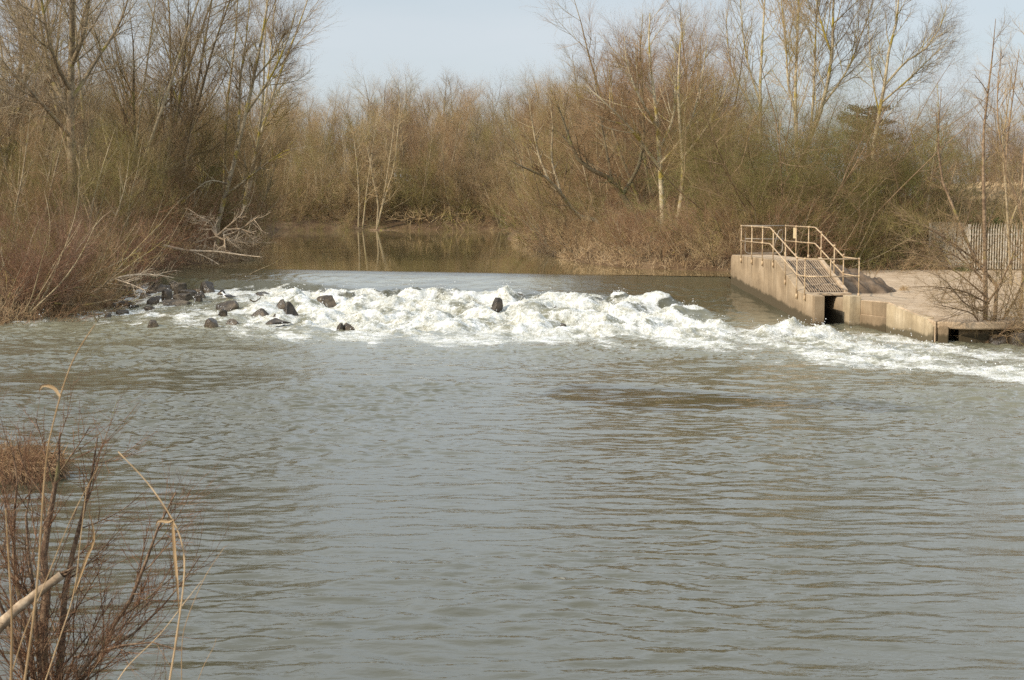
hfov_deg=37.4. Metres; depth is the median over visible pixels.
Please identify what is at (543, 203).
scrub
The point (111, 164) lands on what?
woodland tree
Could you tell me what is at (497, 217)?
scrub
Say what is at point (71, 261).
scrub
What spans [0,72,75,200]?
woodland tree
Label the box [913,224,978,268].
ivy hedge
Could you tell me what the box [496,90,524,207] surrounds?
slender tree
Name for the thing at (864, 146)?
distant tree
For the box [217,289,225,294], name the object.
rock
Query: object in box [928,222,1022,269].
palisade fence
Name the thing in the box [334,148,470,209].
scrub
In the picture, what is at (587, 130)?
woodland tree
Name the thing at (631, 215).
scrub
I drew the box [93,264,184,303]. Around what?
fallen branch
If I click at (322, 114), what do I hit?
woodland tree
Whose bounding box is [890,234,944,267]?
scrub
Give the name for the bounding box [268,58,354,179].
woodland tree
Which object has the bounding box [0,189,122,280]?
scrub
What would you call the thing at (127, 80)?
willow tree
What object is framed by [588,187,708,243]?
scrub
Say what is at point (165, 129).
woodland tree
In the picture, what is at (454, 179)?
scrub
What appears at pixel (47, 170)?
thicket tree
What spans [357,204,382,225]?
scrub
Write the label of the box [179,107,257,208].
thicket tree
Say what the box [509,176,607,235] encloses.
scrub
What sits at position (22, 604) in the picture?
broken branch
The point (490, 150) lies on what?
woodland tree
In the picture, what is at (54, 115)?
woodland tree
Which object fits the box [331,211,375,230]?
scrub
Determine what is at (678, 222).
scrub
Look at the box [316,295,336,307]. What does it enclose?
rock
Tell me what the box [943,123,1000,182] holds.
distant tree
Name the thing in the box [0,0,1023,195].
sky
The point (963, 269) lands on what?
grass tuft
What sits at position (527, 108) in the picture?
woodland tree
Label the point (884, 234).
scrub
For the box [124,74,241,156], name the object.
woodland tree
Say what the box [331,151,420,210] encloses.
scrub
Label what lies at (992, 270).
scrub
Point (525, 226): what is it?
scrub
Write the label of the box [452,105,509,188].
woodland tree
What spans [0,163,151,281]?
scrub
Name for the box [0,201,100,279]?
scrub
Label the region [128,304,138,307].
rock
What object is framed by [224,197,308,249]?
scrub
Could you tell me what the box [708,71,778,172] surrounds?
woodland tree
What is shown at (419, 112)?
woodland tree
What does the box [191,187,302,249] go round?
scrub
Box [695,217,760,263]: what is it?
bramble
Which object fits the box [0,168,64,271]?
scrub
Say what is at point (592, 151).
woodland tree
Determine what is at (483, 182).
scrub
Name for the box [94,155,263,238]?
scrub
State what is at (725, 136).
woodland tree
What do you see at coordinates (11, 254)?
scrub
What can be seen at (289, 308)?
rock
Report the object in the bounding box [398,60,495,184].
woodland tree
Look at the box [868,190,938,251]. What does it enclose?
scrub
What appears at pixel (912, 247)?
scrub
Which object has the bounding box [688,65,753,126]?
woodland tree
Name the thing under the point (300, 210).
scrub
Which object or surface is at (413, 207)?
scrub
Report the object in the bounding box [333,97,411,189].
woodland tree
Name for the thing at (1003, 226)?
scrub
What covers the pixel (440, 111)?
woodland tree
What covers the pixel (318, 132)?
woodland tree
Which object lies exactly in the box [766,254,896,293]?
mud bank
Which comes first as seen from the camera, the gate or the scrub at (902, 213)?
the gate
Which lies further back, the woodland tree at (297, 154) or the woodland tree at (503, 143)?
the woodland tree at (297, 154)
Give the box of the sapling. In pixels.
[888,64,954,251]
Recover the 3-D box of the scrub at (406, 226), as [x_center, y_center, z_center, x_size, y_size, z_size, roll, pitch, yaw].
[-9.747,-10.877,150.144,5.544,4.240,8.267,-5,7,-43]
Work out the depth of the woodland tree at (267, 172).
116.87 m
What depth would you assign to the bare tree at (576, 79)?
97.31 m
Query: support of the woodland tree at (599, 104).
on the ground at (397, 223)
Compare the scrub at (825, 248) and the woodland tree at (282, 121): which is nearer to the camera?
the scrub at (825, 248)
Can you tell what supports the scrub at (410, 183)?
on the ground at (397, 223)
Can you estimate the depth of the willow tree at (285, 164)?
97.26 m
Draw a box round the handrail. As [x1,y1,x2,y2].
[740,225,859,299]
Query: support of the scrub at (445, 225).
on the ground at (397, 223)
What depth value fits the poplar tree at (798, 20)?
72.88 m
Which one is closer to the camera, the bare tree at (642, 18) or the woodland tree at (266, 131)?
the bare tree at (642, 18)
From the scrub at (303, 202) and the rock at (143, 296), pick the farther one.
the scrub at (303, 202)
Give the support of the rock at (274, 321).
on the rapids
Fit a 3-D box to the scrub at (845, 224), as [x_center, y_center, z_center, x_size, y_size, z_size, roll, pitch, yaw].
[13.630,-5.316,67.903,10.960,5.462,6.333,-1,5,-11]
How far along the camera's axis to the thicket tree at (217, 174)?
75.33 m
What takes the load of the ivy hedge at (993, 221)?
on the ground at (397, 223)
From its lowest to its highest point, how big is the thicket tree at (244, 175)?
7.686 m
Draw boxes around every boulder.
[988,333,1007,344]
[1007,331,1023,345]
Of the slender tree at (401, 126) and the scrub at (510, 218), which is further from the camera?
the slender tree at (401, 126)
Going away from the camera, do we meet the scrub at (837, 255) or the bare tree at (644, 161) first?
the scrub at (837, 255)
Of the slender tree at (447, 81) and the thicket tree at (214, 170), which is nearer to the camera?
the thicket tree at (214, 170)
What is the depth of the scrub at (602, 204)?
90.03 m
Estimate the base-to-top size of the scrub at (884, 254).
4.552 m
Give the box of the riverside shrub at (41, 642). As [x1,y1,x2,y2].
[0,350,250,679]
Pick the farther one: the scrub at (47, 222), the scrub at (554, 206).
the scrub at (554, 206)
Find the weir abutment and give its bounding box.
[731,255,860,326]
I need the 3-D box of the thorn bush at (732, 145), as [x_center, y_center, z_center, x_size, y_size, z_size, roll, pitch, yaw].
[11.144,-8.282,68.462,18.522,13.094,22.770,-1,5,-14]
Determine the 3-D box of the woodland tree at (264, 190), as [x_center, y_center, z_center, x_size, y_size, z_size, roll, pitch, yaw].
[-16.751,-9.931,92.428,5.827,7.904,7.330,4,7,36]
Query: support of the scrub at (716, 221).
on the ground at (397, 223)
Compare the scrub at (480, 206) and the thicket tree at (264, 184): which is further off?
the scrub at (480, 206)
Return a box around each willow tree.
[0,0,86,188]
[0,0,119,216]
[0,0,172,235]
[0,0,257,232]
[54,0,221,231]
[66,0,288,237]
[114,0,342,223]
[148,0,331,250]
[158,23,325,236]
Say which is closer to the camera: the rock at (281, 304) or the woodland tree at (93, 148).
the rock at (281, 304)
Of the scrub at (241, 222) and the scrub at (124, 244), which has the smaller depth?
the scrub at (124, 244)
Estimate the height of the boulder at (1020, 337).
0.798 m
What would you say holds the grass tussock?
on the ground at (397, 223)
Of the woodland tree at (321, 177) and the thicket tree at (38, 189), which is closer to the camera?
the thicket tree at (38, 189)
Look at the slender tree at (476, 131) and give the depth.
158.42 m
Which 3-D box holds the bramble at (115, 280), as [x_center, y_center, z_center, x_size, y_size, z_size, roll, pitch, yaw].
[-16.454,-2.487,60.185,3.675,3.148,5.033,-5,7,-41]
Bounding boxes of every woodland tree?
[0,67,99,182]
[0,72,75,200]
[0,88,27,194]
[13,58,93,202]
[26,63,129,195]
[50,119,123,211]
[66,63,140,151]
[74,64,128,158]
[75,106,152,224]
[76,72,130,193]
[77,48,168,158]
[93,67,233,222]
[98,84,177,183]
[109,86,224,223]
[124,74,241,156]
[146,69,273,227]
[158,102,223,224]
[200,87,292,176]
[218,123,297,227]
[219,108,295,219]
[222,87,275,148]
[223,103,289,212]
[227,115,294,225]
[233,81,289,125]
[244,114,282,154]
[245,93,302,166]
[251,88,344,174]
[252,75,317,144]
[258,93,301,163]
[267,93,319,183]
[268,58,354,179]
[268,124,308,216]
[275,113,341,205]
[282,91,348,189]
[297,86,362,163]
[299,136,350,219]
[313,95,362,173]
[315,95,385,172]
[322,115,384,215]
[324,85,389,160]
[325,56,408,167]
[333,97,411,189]
[336,131,406,221]
[339,95,415,161]
[341,53,427,171]
[344,81,395,168]
[346,126,402,213]
[358,72,446,175]
[378,88,466,192]
[379,64,447,173]
[380,90,447,172]
[389,68,480,187]
[390,130,446,221]
[391,91,430,176]
[394,79,489,163]
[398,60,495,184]
[403,96,476,214]
[418,64,516,162]
[420,94,495,167]
[422,119,496,223]
[424,83,499,180]
[425,80,513,171]
[434,114,508,204]
[441,73,513,170]
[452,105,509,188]
[456,75,544,170]
[459,126,549,227]
[469,78,582,227]
[474,117,535,213]
[475,81,530,166]
[477,81,541,152]
[491,76,545,146]
[492,65,598,218]
[492,66,595,186]
[498,85,587,183]
[500,82,604,225]
[503,87,583,203]
[503,117,573,207]
[504,75,593,157]
[511,67,584,134]
[516,60,586,171]
[517,56,585,131]
[527,60,614,138]
[556,63,626,146]
[556,90,656,202]
[557,90,614,174]
[565,97,628,195]
[568,85,649,221]
[576,62,661,207]
[581,70,649,157]
[628,51,689,114]
[666,67,767,195]
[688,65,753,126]
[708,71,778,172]
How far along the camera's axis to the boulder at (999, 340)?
42.85 m
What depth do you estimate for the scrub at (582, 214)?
82.56 m
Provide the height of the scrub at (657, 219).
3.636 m
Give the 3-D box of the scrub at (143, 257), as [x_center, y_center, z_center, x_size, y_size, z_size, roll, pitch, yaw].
[-15.615,-3.526,61.654,5.248,3.835,6.186,-5,7,-44]
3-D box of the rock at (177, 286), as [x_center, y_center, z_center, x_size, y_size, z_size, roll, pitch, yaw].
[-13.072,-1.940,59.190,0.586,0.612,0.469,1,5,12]
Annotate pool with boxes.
[166,229,730,276]
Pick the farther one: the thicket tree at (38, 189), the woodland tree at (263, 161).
the woodland tree at (263, 161)
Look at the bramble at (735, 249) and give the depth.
62.87 m
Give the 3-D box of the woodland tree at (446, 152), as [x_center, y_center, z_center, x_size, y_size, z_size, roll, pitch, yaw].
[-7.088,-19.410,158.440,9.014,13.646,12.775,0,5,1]
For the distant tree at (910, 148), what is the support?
on the ground at (397, 223)
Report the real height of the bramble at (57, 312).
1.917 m
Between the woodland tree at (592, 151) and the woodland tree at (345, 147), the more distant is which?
the woodland tree at (345, 147)
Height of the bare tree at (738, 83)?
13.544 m
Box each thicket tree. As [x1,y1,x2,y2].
[0,76,97,260]
[0,100,91,214]
[0,104,68,254]
[1,128,105,261]
[6,100,155,275]
[41,112,170,266]
[62,95,140,217]
[67,92,192,237]
[82,79,224,242]
[101,105,210,223]
[126,111,247,239]
[148,93,258,236]
[167,116,266,238]
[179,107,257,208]
[208,127,298,230]
[222,134,283,232]
[252,168,283,228]
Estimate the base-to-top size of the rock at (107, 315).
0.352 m
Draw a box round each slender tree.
[351,103,385,215]
[378,80,406,171]
[383,70,423,190]
[433,70,459,161]
[464,97,488,210]
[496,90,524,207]
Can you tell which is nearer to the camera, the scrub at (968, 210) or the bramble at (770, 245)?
the bramble at (770, 245)
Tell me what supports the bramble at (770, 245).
on the ground at (397, 223)
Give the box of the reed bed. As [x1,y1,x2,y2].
[915,181,1023,234]
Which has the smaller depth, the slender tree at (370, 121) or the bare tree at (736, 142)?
the bare tree at (736, 142)
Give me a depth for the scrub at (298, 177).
162.86 m
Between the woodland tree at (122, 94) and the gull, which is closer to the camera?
the gull
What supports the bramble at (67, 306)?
on the ground at (397, 223)
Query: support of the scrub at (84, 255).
on the ground at (397, 223)
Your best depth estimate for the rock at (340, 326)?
46.55 m
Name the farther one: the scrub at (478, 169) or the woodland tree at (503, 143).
the scrub at (478, 169)
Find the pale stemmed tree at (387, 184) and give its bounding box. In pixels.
[341,89,412,228]
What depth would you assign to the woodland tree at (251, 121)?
132.95 m
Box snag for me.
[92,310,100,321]
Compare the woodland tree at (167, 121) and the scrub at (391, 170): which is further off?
the scrub at (391, 170)
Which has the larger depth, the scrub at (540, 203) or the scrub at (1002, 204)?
the scrub at (540, 203)
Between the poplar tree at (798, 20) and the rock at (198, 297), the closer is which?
the rock at (198, 297)
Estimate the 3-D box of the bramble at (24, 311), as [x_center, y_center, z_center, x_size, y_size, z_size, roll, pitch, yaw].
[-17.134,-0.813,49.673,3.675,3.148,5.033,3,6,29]
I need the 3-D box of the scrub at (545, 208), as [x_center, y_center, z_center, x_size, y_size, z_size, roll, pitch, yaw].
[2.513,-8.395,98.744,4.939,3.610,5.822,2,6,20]
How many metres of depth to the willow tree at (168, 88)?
69.17 m
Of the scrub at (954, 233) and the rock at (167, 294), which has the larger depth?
the scrub at (954, 233)
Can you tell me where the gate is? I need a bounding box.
[745,229,784,253]
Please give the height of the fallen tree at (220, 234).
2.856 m
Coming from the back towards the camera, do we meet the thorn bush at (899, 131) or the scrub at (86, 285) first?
the thorn bush at (899, 131)
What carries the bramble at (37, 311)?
on the ground at (397, 223)
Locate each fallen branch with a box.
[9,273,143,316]
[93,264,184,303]
[164,245,262,267]
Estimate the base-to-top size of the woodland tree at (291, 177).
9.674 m
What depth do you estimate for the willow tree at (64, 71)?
78.35 m
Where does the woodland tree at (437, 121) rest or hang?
on the ground at (397, 223)
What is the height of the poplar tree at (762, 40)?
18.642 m
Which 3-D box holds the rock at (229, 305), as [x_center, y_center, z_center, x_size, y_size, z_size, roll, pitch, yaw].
[-9.981,-1.112,53.070,0.852,0.568,0.682,0,5,4]
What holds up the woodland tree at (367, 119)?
on the ground at (397, 223)
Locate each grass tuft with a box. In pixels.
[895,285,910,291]
[955,263,976,271]
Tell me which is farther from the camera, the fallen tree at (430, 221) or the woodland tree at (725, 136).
the fallen tree at (430, 221)
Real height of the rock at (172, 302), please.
0.353 m
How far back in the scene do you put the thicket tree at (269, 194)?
114.86 m
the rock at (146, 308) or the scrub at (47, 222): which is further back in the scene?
the scrub at (47, 222)
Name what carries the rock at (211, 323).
on the rapids
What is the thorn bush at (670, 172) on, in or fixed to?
on the ground at (397, 223)
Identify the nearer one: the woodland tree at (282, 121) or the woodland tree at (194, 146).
the woodland tree at (194, 146)
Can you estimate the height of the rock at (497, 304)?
0.588 m
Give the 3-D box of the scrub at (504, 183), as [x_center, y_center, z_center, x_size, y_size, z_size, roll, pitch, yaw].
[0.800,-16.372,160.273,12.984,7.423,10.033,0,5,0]
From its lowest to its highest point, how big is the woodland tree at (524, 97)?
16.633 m
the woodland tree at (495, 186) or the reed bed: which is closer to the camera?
the reed bed
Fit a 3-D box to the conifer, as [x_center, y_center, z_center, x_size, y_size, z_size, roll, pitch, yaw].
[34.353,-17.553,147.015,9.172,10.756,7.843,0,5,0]
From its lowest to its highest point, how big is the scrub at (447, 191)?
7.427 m
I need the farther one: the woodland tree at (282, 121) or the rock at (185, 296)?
the woodland tree at (282, 121)
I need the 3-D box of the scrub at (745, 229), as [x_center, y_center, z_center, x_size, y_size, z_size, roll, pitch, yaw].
[9.903,-5.168,63.712,4.914,3.636,6.359,-2,6,-24]
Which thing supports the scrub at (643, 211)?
on the ground at (397, 223)
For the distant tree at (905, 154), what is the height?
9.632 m
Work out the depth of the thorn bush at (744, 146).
72.08 m
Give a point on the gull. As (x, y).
(228, 296)
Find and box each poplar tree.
[698,0,790,157]
[744,0,836,224]
[776,0,910,192]
[838,0,971,177]
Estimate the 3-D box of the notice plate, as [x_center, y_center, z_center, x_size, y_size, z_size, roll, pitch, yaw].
[10.095,-3.820,54.012,0.100,0.380,0.062,0,5,0]
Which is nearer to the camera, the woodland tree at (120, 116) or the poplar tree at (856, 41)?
the poplar tree at (856, 41)
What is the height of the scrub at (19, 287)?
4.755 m
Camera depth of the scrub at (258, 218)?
94.13 m
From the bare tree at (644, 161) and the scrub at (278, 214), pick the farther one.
the scrub at (278, 214)
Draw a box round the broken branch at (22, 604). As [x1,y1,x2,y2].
[0,566,78,632]
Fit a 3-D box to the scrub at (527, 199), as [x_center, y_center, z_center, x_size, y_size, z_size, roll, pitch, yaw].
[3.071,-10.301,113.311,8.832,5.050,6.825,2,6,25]
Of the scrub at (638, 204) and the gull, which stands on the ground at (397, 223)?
the scrub at (638, 204)
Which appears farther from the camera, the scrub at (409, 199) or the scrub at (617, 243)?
the scrub at (409, 199)
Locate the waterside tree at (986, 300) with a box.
[870,12,1023,345]
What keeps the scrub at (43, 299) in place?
on the ground at (397, 223)
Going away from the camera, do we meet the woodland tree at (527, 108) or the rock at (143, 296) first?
the rock at (143, 296)
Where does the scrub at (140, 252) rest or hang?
on the ground at (397, 223)
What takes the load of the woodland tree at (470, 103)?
on the ground at (397, 223)
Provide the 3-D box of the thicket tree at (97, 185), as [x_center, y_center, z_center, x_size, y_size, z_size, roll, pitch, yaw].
[-17.434,-6.440,62.964,5.100,8.325,7.179,3,6,27]
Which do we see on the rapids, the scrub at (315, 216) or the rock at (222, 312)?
the rock at (222, 312)
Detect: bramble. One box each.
[0,257,114,309]
[0,270,52,325]
[0,286,101,324]
[0,293,122,320]
[15,282,101,317]
[51,273,152,316]
[73,278,150,307]
[80,247,148,294]
[122,217,192,259]
[169,221,258,262]
[212,232,277,256]
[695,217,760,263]
[712,228,792,259]
[717,229,806,255]
[852,249,952,271]
[878,241,948,269]
[878,250,963,269]
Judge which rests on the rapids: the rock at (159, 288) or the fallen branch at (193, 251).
the rock at (159, 288)
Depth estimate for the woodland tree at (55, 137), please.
91.08 m
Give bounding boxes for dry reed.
[5,509,12,679]
[9,467,97,679]
[24,324,94,679]
[45,489,94,679]
[118,451,185,679]
[118,582,200,679]
[181,548,223,679]
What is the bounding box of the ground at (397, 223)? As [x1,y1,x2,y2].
[0,162,1023,386]
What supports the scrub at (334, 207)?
on the ground at (397, 223)
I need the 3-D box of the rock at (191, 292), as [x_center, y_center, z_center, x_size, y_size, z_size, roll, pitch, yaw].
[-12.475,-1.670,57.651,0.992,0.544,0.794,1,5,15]
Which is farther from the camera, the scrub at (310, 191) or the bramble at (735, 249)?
the scrub at (310, 191)
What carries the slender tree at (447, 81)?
on the ground at (397, 223)
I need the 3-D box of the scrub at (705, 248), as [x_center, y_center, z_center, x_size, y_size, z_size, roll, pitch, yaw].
[8.685,-4.394,63.782,6.341,3.252,4.252,-5,7,-40]
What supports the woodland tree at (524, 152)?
on the ground at (397, 223)
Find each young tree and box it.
[960,0,1023,306]
[988,54,1023,283]
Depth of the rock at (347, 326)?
46.62 m
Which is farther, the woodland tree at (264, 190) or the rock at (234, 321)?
the woodland tree at (264, 190)
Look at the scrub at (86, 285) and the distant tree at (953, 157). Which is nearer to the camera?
the scrub at (86, 285)
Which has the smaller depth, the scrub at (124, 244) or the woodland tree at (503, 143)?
the scrub at (124, 244)
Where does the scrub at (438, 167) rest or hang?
on the ground at (397, 223)
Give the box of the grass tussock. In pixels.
[0,432,76,487]
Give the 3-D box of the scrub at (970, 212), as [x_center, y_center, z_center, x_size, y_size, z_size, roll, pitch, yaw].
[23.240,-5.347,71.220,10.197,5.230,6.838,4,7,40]
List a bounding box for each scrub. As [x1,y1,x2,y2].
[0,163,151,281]
[0,166,123,275]
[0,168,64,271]
[0,175,163,316]
[0,182,131,286]
[0,186,193,309]
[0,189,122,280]
[0,194,157,297]
[0,196,144,294]
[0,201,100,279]
[0,219,83,313]
[1,207,117,304]
[19,170,202,298]
[33,193,222,271]
[50,210,164,278]
[76,175,211,256]
[80,183,169,238]
[80,213,180,288]
[93,145,256,246]
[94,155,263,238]
[147,169,293,245]
[153,176,261,244]
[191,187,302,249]
[192,202,268,245]
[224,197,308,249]
[245,187,272,235]
[260,147,356,214]
[261,198,294,229]
[265,155,356,220]
[265,206,295,223]
[271,149,331,203]
[275,172,305,212]
[278,192,337,221]
[281,169,345,219]
[291,185,373,218]
[296,148,418,216]
[298,168,381,207]
[306,161,422,220]
[307,204,340,223]
[321,206,368,229]
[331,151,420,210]
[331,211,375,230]
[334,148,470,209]
[335,146,429,193]
[335,173,428,220]
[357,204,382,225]
[360,154,472,207]
[360,160,461,218]
[367,180,437,223]
[371,220,437,230]
[382,157,431,211]
[393,132,487,181]
[394,158,520,218]
[398,168,461,219]
[403,197,448,226]
[406,137,477,193]
[409,156,489,208]
[416,163,522,220]
[421,153,509,209]
[437,198,497,228]
[437,213,485,229]
[443,176,515,221]
[445,139,524,188]
[453,151,524,212]
[455,160,502,209]
[466,150,559,205]
[476,188,539,229]
[481,186,599,249]
[487,208,513,225]
[489,168,623,234]
[491,187,561,232]
[491,194,546,230]
[496,176,618,251]
[505,176,571,214]
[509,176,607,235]
[511,182,605,223]
[518,197,636,256]
[521,192,594,253]
[522,206,635,259]
[528,190,583,225]
[533,169,677,239]
[546,192,659,237]
[562,164,665,227]
[571,182,671,223]
[571,202,642,239]
[572,186,648,227]
[574,197,671,258]
[586,205,645,252]
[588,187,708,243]
[588,201,717,263]
[590,189,677,239]
[594,180,700,234]
[607,184,677,233]
[608,185,733,250]
[612,207,700,256]
[618,189,724,245]
[641,176,802,246]
[642,188,727,246]
[649,208,715,261]
[668,206,791,270]
[669,187,811,247]
[690,147,828,244]
[693,160,836,253]
[697,177,809,250]
[716,175,911,267]
[723,165,884,253]
[743,199,920,271]
[755,184,876,264]
[758,177,894,268]
[794,190,932,269]
[800,178,944,265]
[803,198,901,269]
[822,162,962,259]
[845,215,975,268]
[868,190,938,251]
[871,211,981,246]
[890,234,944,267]
[891,182,1019,244]
[898,192,1020,267]
[912,161,1022,225]
[912,224,1023,341]
[916,170,1016,246]
[916,190,1013,224]
[943,201,1020,268]
[951,191,1023,265]
[958,241,1021,290]
[987,194,1022,255]
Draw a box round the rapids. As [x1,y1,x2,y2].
[0,267,1023,386]
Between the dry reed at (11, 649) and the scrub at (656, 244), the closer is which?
the dry reed at (11, 649)
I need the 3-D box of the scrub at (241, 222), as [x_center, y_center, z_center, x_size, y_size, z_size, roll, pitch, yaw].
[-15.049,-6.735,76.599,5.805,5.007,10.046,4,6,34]
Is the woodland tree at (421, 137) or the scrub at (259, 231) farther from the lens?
the woodland tree at (421, 137)
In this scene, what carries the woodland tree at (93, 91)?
on the ground at (397, 223)
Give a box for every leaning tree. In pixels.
[497,67,599,228]
[539,30,682,230]
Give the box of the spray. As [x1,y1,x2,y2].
[39,280,1022,374]
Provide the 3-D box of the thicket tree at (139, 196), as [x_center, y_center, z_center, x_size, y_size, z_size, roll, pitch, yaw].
[-17.378,-6.375,65.308,6.529,7.686,4.434,1,5,13]
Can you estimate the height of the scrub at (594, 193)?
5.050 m
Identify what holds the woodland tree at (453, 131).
on the ground at (397, 223)
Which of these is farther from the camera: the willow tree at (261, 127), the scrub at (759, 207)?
the willow tree at (261, 127)
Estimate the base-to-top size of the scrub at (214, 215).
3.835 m
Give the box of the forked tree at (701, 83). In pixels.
[652,1,748,237]
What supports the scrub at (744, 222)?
on the ground at (397, 223)
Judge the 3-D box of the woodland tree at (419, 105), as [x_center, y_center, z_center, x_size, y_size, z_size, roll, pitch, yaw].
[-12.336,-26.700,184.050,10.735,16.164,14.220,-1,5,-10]
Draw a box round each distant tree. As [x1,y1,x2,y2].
[824,99,912,200]
[880,117,934,185]
[885,120,922,196]
[918,117,958,182]
[929,119,1011,183]
[939,101,1018,183]
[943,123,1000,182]
[960,85,1023,181]
[963,117,1021,181]
[973,81,1023,183]
[977,124,1023,182]
[1005,90,1023,181]
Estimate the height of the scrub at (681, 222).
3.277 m
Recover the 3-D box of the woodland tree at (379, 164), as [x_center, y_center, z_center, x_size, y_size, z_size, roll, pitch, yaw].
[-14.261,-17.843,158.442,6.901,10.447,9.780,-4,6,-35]
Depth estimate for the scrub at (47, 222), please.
60.54 m
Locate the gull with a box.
[221,292,235,298]
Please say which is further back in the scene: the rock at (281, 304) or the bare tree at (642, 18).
the bare tree at (642, 18)
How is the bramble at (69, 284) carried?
on the ground at (397, 223)
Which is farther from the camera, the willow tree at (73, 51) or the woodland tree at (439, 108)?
the woodland tree at (439, 108)
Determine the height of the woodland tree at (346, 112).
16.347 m
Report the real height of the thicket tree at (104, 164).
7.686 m
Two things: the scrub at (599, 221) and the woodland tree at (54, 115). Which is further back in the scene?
the woodland tree at (54, 115)
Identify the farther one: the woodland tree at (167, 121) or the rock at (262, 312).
the woodland tree at (167, 121)
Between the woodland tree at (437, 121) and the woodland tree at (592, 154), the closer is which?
the woodland tree at (592, 154)
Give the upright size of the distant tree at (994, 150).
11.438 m
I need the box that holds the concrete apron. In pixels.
[852,270,1023,342]
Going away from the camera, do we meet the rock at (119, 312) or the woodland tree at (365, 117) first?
the rock at (119, 312)
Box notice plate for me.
[793,228,795,237]
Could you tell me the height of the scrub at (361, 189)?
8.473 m
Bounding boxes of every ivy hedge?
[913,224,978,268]
[949,218,1010,268]
[992,217,1023,268]
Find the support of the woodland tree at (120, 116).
on the ground at (397, 223)
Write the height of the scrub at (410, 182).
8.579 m
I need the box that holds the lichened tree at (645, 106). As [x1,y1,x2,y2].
[562,0,736,231]
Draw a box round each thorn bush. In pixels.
[553,136,887,243]
[580,8,1023,260]
[592,36,914,241]
[612,60,996,258]
[628,53,912,242]
[663,111,1009,253]
[664,18,1023,221]
[700,96,1023,266]
[791,87,1023,247]
[831,141,979,233]
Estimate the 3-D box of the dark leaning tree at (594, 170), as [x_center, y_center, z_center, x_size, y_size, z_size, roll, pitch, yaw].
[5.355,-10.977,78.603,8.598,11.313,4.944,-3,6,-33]
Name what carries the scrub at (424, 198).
on the ground at (397, 223)
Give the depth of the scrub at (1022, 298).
42.85 m
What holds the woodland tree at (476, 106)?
on the ground at (397, 223)
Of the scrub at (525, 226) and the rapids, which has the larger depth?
the scrub at (525, 226)
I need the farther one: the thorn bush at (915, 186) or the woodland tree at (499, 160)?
the woodland tree at (499, 160)
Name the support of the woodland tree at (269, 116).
on the ground at (397, 223)
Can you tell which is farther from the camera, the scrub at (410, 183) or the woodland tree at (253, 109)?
the woodland tree at (253, 109)
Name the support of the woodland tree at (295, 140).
on the ground at (397, 223)
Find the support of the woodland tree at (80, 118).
on the ground at (397, 223)
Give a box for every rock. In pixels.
[104,313,111,317]
[116,310,128,314]
[118,300,131,306]
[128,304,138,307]
[139,293,151,298]
[143,306,154,310]
[146,284,169,293]
[146,296,159,304]
[147,319,158,327]
[161,289,172,300]
[162,299,191,305]
[170,283,186,290]
[173,289,196,295]
[173,293,193,300]
[194,293,202,301]
[200,281,214,292]
[204,318,217,327]
[216,300,238,310]
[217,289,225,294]
[218,309,227,315]
[226,319,238,324]
[251,308,268,316]
[255,291,268,295]
[266,318,290,324]
[276,299,285,309]
[283,301,298,315]
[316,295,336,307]
[336,323,343,330]
[343,323,354,329]
[491,297,502,312]
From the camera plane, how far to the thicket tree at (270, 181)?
89.69 m
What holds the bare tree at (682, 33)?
on the ground at (397, 223)
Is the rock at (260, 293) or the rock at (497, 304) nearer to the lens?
the rock at (497, 304)
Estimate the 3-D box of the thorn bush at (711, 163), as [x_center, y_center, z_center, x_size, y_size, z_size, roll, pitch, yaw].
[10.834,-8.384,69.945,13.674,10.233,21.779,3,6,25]
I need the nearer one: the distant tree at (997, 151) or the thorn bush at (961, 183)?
the thorn bush at (961, 183)
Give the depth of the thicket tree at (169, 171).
69.55 m
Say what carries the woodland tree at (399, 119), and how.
on the ground at (397, 223)
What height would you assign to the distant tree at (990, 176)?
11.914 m
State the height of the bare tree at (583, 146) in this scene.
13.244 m
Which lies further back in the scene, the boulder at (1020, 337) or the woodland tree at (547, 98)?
the woodland tree at (547, 98)
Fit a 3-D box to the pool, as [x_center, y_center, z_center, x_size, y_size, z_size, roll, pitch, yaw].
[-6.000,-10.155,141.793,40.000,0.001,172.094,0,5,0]
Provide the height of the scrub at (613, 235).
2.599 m
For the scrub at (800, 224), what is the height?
4.590 m
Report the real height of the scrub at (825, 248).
4.780 m
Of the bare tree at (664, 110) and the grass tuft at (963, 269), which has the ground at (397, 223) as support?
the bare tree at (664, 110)
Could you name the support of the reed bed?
on the ground at (397, 223)
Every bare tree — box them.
[520,0,746,229]
[532,24,672,215]
[550,40,598,207]
[561,4,757,224]
[590,45,749,216]
[592,6,772,225]
[619,1,663,199]
[658,0,706,183]
[683,100,777,205]
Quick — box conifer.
[832,103,911,180]
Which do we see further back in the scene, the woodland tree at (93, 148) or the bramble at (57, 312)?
the woodland tree at (93, 148)
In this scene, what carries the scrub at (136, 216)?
on the ground at (397, 223)
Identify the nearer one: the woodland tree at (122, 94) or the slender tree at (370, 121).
the woodland tree at (122, 94)
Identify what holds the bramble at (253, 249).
on the ground at (397, 223)
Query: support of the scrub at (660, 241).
on the ground at (397, 223)
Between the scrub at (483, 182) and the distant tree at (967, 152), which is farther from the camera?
the scrub at (483, 182)
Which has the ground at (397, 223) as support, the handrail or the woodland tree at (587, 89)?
the woodland tree at (587, 89)
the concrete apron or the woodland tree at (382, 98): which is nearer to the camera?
the concrete apron
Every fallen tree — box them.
[178,204,277,266]
[384,204,475,229]
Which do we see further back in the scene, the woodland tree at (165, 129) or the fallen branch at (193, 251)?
the woodland tree at (165, 129)

